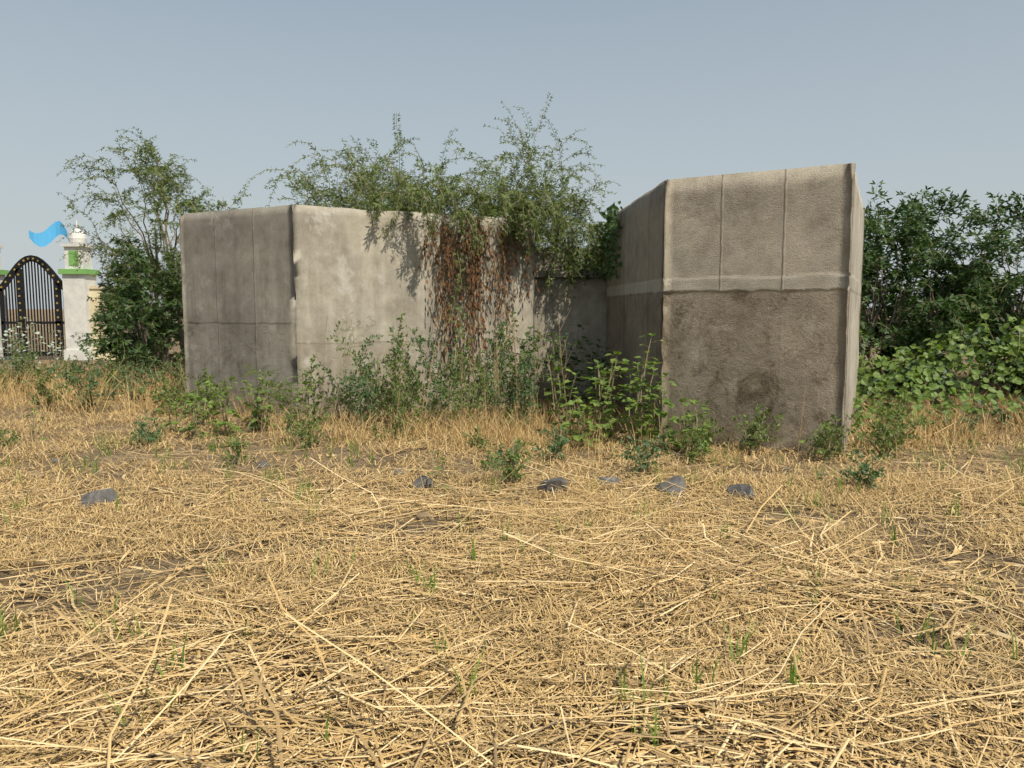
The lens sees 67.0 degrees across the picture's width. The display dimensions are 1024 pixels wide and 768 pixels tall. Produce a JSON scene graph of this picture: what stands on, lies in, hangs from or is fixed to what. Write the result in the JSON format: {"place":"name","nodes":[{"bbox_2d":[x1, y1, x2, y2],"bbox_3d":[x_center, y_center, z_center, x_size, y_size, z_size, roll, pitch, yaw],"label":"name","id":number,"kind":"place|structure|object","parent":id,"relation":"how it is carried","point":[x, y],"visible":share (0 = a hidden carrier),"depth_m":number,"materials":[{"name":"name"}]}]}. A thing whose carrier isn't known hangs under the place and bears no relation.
{"place":"outdoors","nodes":[
{"label":"outdoors","id":0,"kind":"place"},
{"bbox_2d":[477,188,537,241],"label":"bush","id":1,"kind":"object","parent":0,"point":[495,211],"depth_m":11.05,"materials":[{"name":"green plant"}]},
{"bbox_2d":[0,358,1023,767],"bbox_3d":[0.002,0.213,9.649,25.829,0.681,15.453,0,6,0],"label":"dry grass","id":2,"kind":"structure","parent":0,"point":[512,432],"depth_m":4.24,"materials":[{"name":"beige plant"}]},
{"bbox_2d":[0,309,1023,767],"bbox_3d":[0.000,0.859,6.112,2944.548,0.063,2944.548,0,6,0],"label":"ground","id":3,"kind":"structure","parent":0,"point":[418,525],"depth_m":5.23,"materials":[{"name":"beige plant"}]},
{"bbox_2d":[0,317,70,372],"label":"pale shrub","id":4,"kind":"object","parent":3,"relation":"on","point":[15,334],"depth_m":16.91,"materials":[{"name":"green plant"}]},
{"bbox_2d":[0,219,99,359],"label":"gate pillars","id":5,"kind":"structure","parent":3,"relation":"on","point":[76,293],"depth_m":21.61,"materials":[{"name":"white paint"}]},
{"bbox_2d":[0,255,65,355],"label":"gate leaf","id":6,"kind":"object","parent":5,"relation":"attached to","point":[16,271],"visible":0.85,"depth_m":21.82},
{"bbox_2d":[29,221,67,246],"bbox_3d":[-12.757,-4.140,21.312,1.004,0.727,0.135,-1,6,-6],"label":"flag","id":7,"kind":"object","parent":5,"relation":"attached to","point":[50,234],"visible":1,"depth_m":21.33,"materials":[{"name":"blue fabric"}]},
{"bbox_2d":[77,488,117,510],"bbox_3d":[-3.078,0.882,5.721,0.238,0.210,0.317,3,6,27],"label":"rock","id":8,"kind":"object","parent":3,"relation":"on","point":[106,495],"visible":0.62,"depth_m":5.67,"materials":[{"name":"grey stone"}]},
{"bbox_2d":[89,286,117,359],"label":"wall","id":9,"kind":"structure","parent":3,"relation":"on","point":[94,292],"depth_m":21.80,"materials":[{"name":"beige paint"}]},
{"bbox_2d":[71,243,185,386],"bbox_3d":[-6.365,-1.099,13.944,2.645,2.840,2.148,0,6,0],"label":"bush","id":10,"kind":"object","parent":3,"relation":"on","point":[105,347],"depth_m":13.50,"materials":[{"name":"green plant"}]},
{"bbox_2d":[87,254,181,372],"bbox_3d":[-8.324,-1.562,17.618,2.173,2.732,2.021,0,6,0],"label":"bush","id":11,"kind":"object","parent":3,"relation":"on","point":[101,327],"depth_m":17.24,"materials":[{"name":"green plant"}]},
{"bbox_2d":[86,237,183,369],"bbox_3d":[-7.424,-1.512,15.728,2.030,2.886,2.258,0,6,0],"label":"bush","id":12,"kind":"object","parent":3,"relation":"on","point":[110,286],"depth_m":15.22,"materials":[{"name":"green plant"}]},
{"bbox_2d":[56,127,224,373],"bbox_3d":[-7.039,-2.530,15.294,3.593,4.989,3.371,0,6,0],"label":"acacia","id":13,"kind":"object","parent":3,"relation":"on","point":[112,215],"depth_m":14.71,"materials":[{"name":"green plant"}]},
{"bbox_2d":[175,190,251,253],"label":"bush","id":14,"kind":"object","parent":3,"relation":"on","point":[225,204],"depth_m":14.39,"materials":[{"name":"green plant"}]},
{"bbox_2d":[256,461,269,468],"bbox_3d":[-2.298,0.749,7.097,0.117,0.092,0.100,3,6,30],"label":"rock","id":15,"kind":"object","parent":3,"relation":"on","point":[261,463],"visible":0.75,"depth_m":7.08,"materials":[{"name":"grey stone"}]},
{"bbox_2d":[201,312,374,431],"bbox_3d":[-2.778,0.046,9.436,2.265,1.906,1.265,0,6,0],"label":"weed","id":16,"kind":"object","parent":3,"relation":"on","point":[275,394],"visible":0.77,"depth_m":9.43,"materials":[{"name":"green plant"}]},
{"bbox_2d":[179,204,534,419],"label":"concrete wall","id":17,"kind":"structure","parent":3,"relation":"on","point":[261,287],"depth_m":10.40,"materials":[{"name":"grey concrete"}]},
{"bbox_2d":[365,162,445,241],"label":"bush","id":18,"kind":"object","parent":17,"relation":"attached to","point":[375,198],"depth_m":10.17,"materials":[{"name":"green plant"}]},
{"bbox_2d":[240,93,620,323],"bbox_3d":[-1.107,-2.127,12.738,7.979,4.711,5.906,0,6,0],"label":"acacia","id":19,"kind":"object","parent":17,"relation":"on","point":[363,202],"depth_m":11.84,"materials":[{"name":"green plant"}]},
{"bbox_2d":[379,173,482,238],"bbox_3d":[-1.090,-2.407,10.673,1.458,0.970,1.068,0,6,0],"label":"bush","id":20,"kind":"object","parent":17,"relation":"attached to","point":[455,195],"depth_m":10.57,"materials":[{"name":"green plant"}]},
{"bbox_2d":[431,179,490,260],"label":"bush","id":21,"kind":"object","parent":17,"relation":"on","point":[476,190],"depth_m":10.65,"materials":[{"name":"green plant"}]},
{"bbox_2d":[411,214,546,385],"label":"vine stems","id":22,"kind":"object","parent":17,"relation":"attached to","point":[465,266],"visible":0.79,"depth_m":10.96,"materials":[{"name":"brown plant"}]},
{"bbox_2d":[496,185,570,251],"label":"bush","id":23,"kind":"object","parent":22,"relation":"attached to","point":[540,219],"depth_m":11.05,"materials":[{"name":"green plant"}]},
{"bbox_2d":[453,181,554,268],"bbox_3d":[-0.122,-2.290,11.127,1.421,1.327,1.022,-4,7,-32],"label":"bush","id":24,"kind":"object","parent":17,"relation":"attached to","point":[527,210],"depth_m":11.02,"materials":[{"name":"green plant"}]},
{"bbox_2d":[412,475,434,489],"bbox_3d":[-0.715,0.831,6.296,0.193,0.161,0.176,4,7,39],"label":"rock","id":25,"kind":"object","parent":3,"relation":"on","point":[425,480],"visible":0.6,"depth_m":6.24,"materials":[{"name":"grey stone"}]},
{"bbox_2d":[0,307,977,490],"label":"weed","id":26,"kind":"object","parent":3,"relation":"on","point":[599,394],"depth_m":9.32,"materials":[{"name":"green plant"}]},
{"bbox_2d":[0,304,985,490],"bbox_3d":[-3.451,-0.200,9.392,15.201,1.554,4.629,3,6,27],"label":"weed leaves","id":27,"kind":"object","parent":3,"relation":"on","point":[515,456],"visible":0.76,"depth_m":9.01,"materials":[{"name":"green plant"}]},
{"bbox_2d":[11,297,992,468],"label":"dead weed stalks","id":28,"kind":"object","parent":3,"relation":"on","point":[497,377],"visible":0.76,"depth_m":9.28,"materials":[{"name":"brown plant"}]},
{"bbox_2d":[26,333,982,489],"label":"weeds","id":29,"kind":"object","parent":3,"relation":"on","point":[576,437],"visible":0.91,"depth_m":8.28,"materials":[{"name":"green plant"}]},
{"bbox_2d":[0,426,1023,766],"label":"grass tufts","id":30,"kind":"object","parent":3,"relation":"on","point":[792,672],"visible":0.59,"depth_m":4.12,"materials":[{"name":"green plant"}]},
{"bbox_2d":[1,435,1023,767],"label":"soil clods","id":31,"kind":"object","parent":3,"relation":"on","point":[463,463],"visible":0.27,"depth_m":5.16,"materials":[{"name":"brown soil"}]},
{"bbox_2d":[538,477,566,495],"bbox_3d":[0.312,0.834,6.057,0.187,0.210,0.207,-2,6,-18],"label":"rock","id":32,"kind":"object","parent":3,"relation":"on","point":[559,481],"visible":0.61,"depth_m":5.98,"materials":[{"name":"grey stone"}]},
{"bbox_2d":[534,248,599,270],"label":"back wall","id":33,"kind":"structure","parent":3,"relation":"on","point":[539,266],"depth_m":13.36,"materials":[{"name":"grey concrete"}]},
{"bbox_2d":[534,278,606,400],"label":"recess wall","id":34,"kind":"structure","parent":3,"relation":"on","point":[585,305],"depth_m":12.08,"materials":[{"name":"grey concrete"}]},
{"bbox_2d":[535,271,605,277],"bbox_3d":[1.051,-1.720,12.168,2.506,0.098,0.434,0,6,0],"label":"coping","id":35,"kind":"object","parent":34,"relation":"on","point":[542,274],"visible":0.22,"depth_m":11.96,"materials":[{"name":"grey concrete"}]},
{"bbox_2d":[597,477,621,486],"bbox_3d":[0.803,0.822,6.368,0.205,0.118,0.118,0,6,0],"label":"rock","id":36,"kind":"object","parent":3,"relation":"on","point":[611,479],"visible":0.46,"depth_m":6.34,"materials":[{"name":"grey stone"}]},
{"bbox_2d":[654,476,685,495],"bbox_3d":[1.243,0.821,6.112,0.233,0.214,0.214,0,6,0],"label":"rock","id":37,"kind":"object","parent":3,"relation":"on","point":[679,481],"visible":0.66,"depth_m":6.04,"materials":[{"name":"grey stone"}]},
{"bbox_2d":[605,163,864,456],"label":"concrete wall","id":38,"kind":"structure","parent":3,"relation":"on","point":[738,293],"depth_m":7.92,"materials":[{"name":"grey concrete"}]},
{"bbox_2d":[538,185,607,304],"bbox_3d":[1.061,-2.127,12.048,1.500,1.818,1.684,0,6,0],"label":"bush","id":39,"kind":"object","parent":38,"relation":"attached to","point":[593,236],"depth_m":11.66,"materials":[{"name":"green plant"}]},
{"bbox_2d":[559,201,622,281],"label":"green vine leaves","id":40,"kind":"object","parent":39,"relation":"attached to","point":[612,209],"visible":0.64,"depth_m":11.06,"materials":[{"name":"green plant"}]},
{"bbox_2d":[726,484,755,501],"bbox_3d":[1.760,0.848,5.953,0.251,0.175,0.166,5,7,40],"label":"rock","id":41,"kind":"object","parent":3,"relation":"on","point":[747,489],"visible":0.65,"depth_m":5.91,"materials":[{"name":"grey stone"}]},
{"bbox_2d":[851,302,1023,432],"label":"creeper","id":42,"kind":"object","parent":3,"relation":"on","point":[1011,349],"depth_m":10.23,"materials":[{"name":"green plant"}]},
{"bbox_2d":[861,180,1018,374],"bbox_3d":[7.612,-2.116,16.012,4.692,4.228,3.731,0,6,0],"label":"bush","id":43,"kind":"object","parent":3,"relation":"on","point":[902,207],"depth_m":15.45,"materials":[{"name":"green plant"}]},
{"bbox_2d":[859,189,1023,396],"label":"bush","id":44,"kind":"object","parent":3,"relation":"on","point":[943,268],"depth_m":12.59,"materials":[{"name":"green plant"}]},
{"bbox_2d":[914,190,1023,395],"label":"bush","id":45,"kind":"object","parent":3,"relation":"on","point":[1005,292],"depth_m":12.67,"materials":[{"name":"green plant"}]},
{"bbox_2d":[961,214,1023,362],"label":"bush","id":46,"kind":"object","parent":3,"relation":"on","point":[978,258],"depth_m":15.20,"materials":[{"name":"green plant"}]},
{"bbox_2d":[0,0,1023,308],"label":"sky","id":47,"kind":"structure","parent":0,"point":[915,94],"materials":[{"name":"blue"}]}
]}

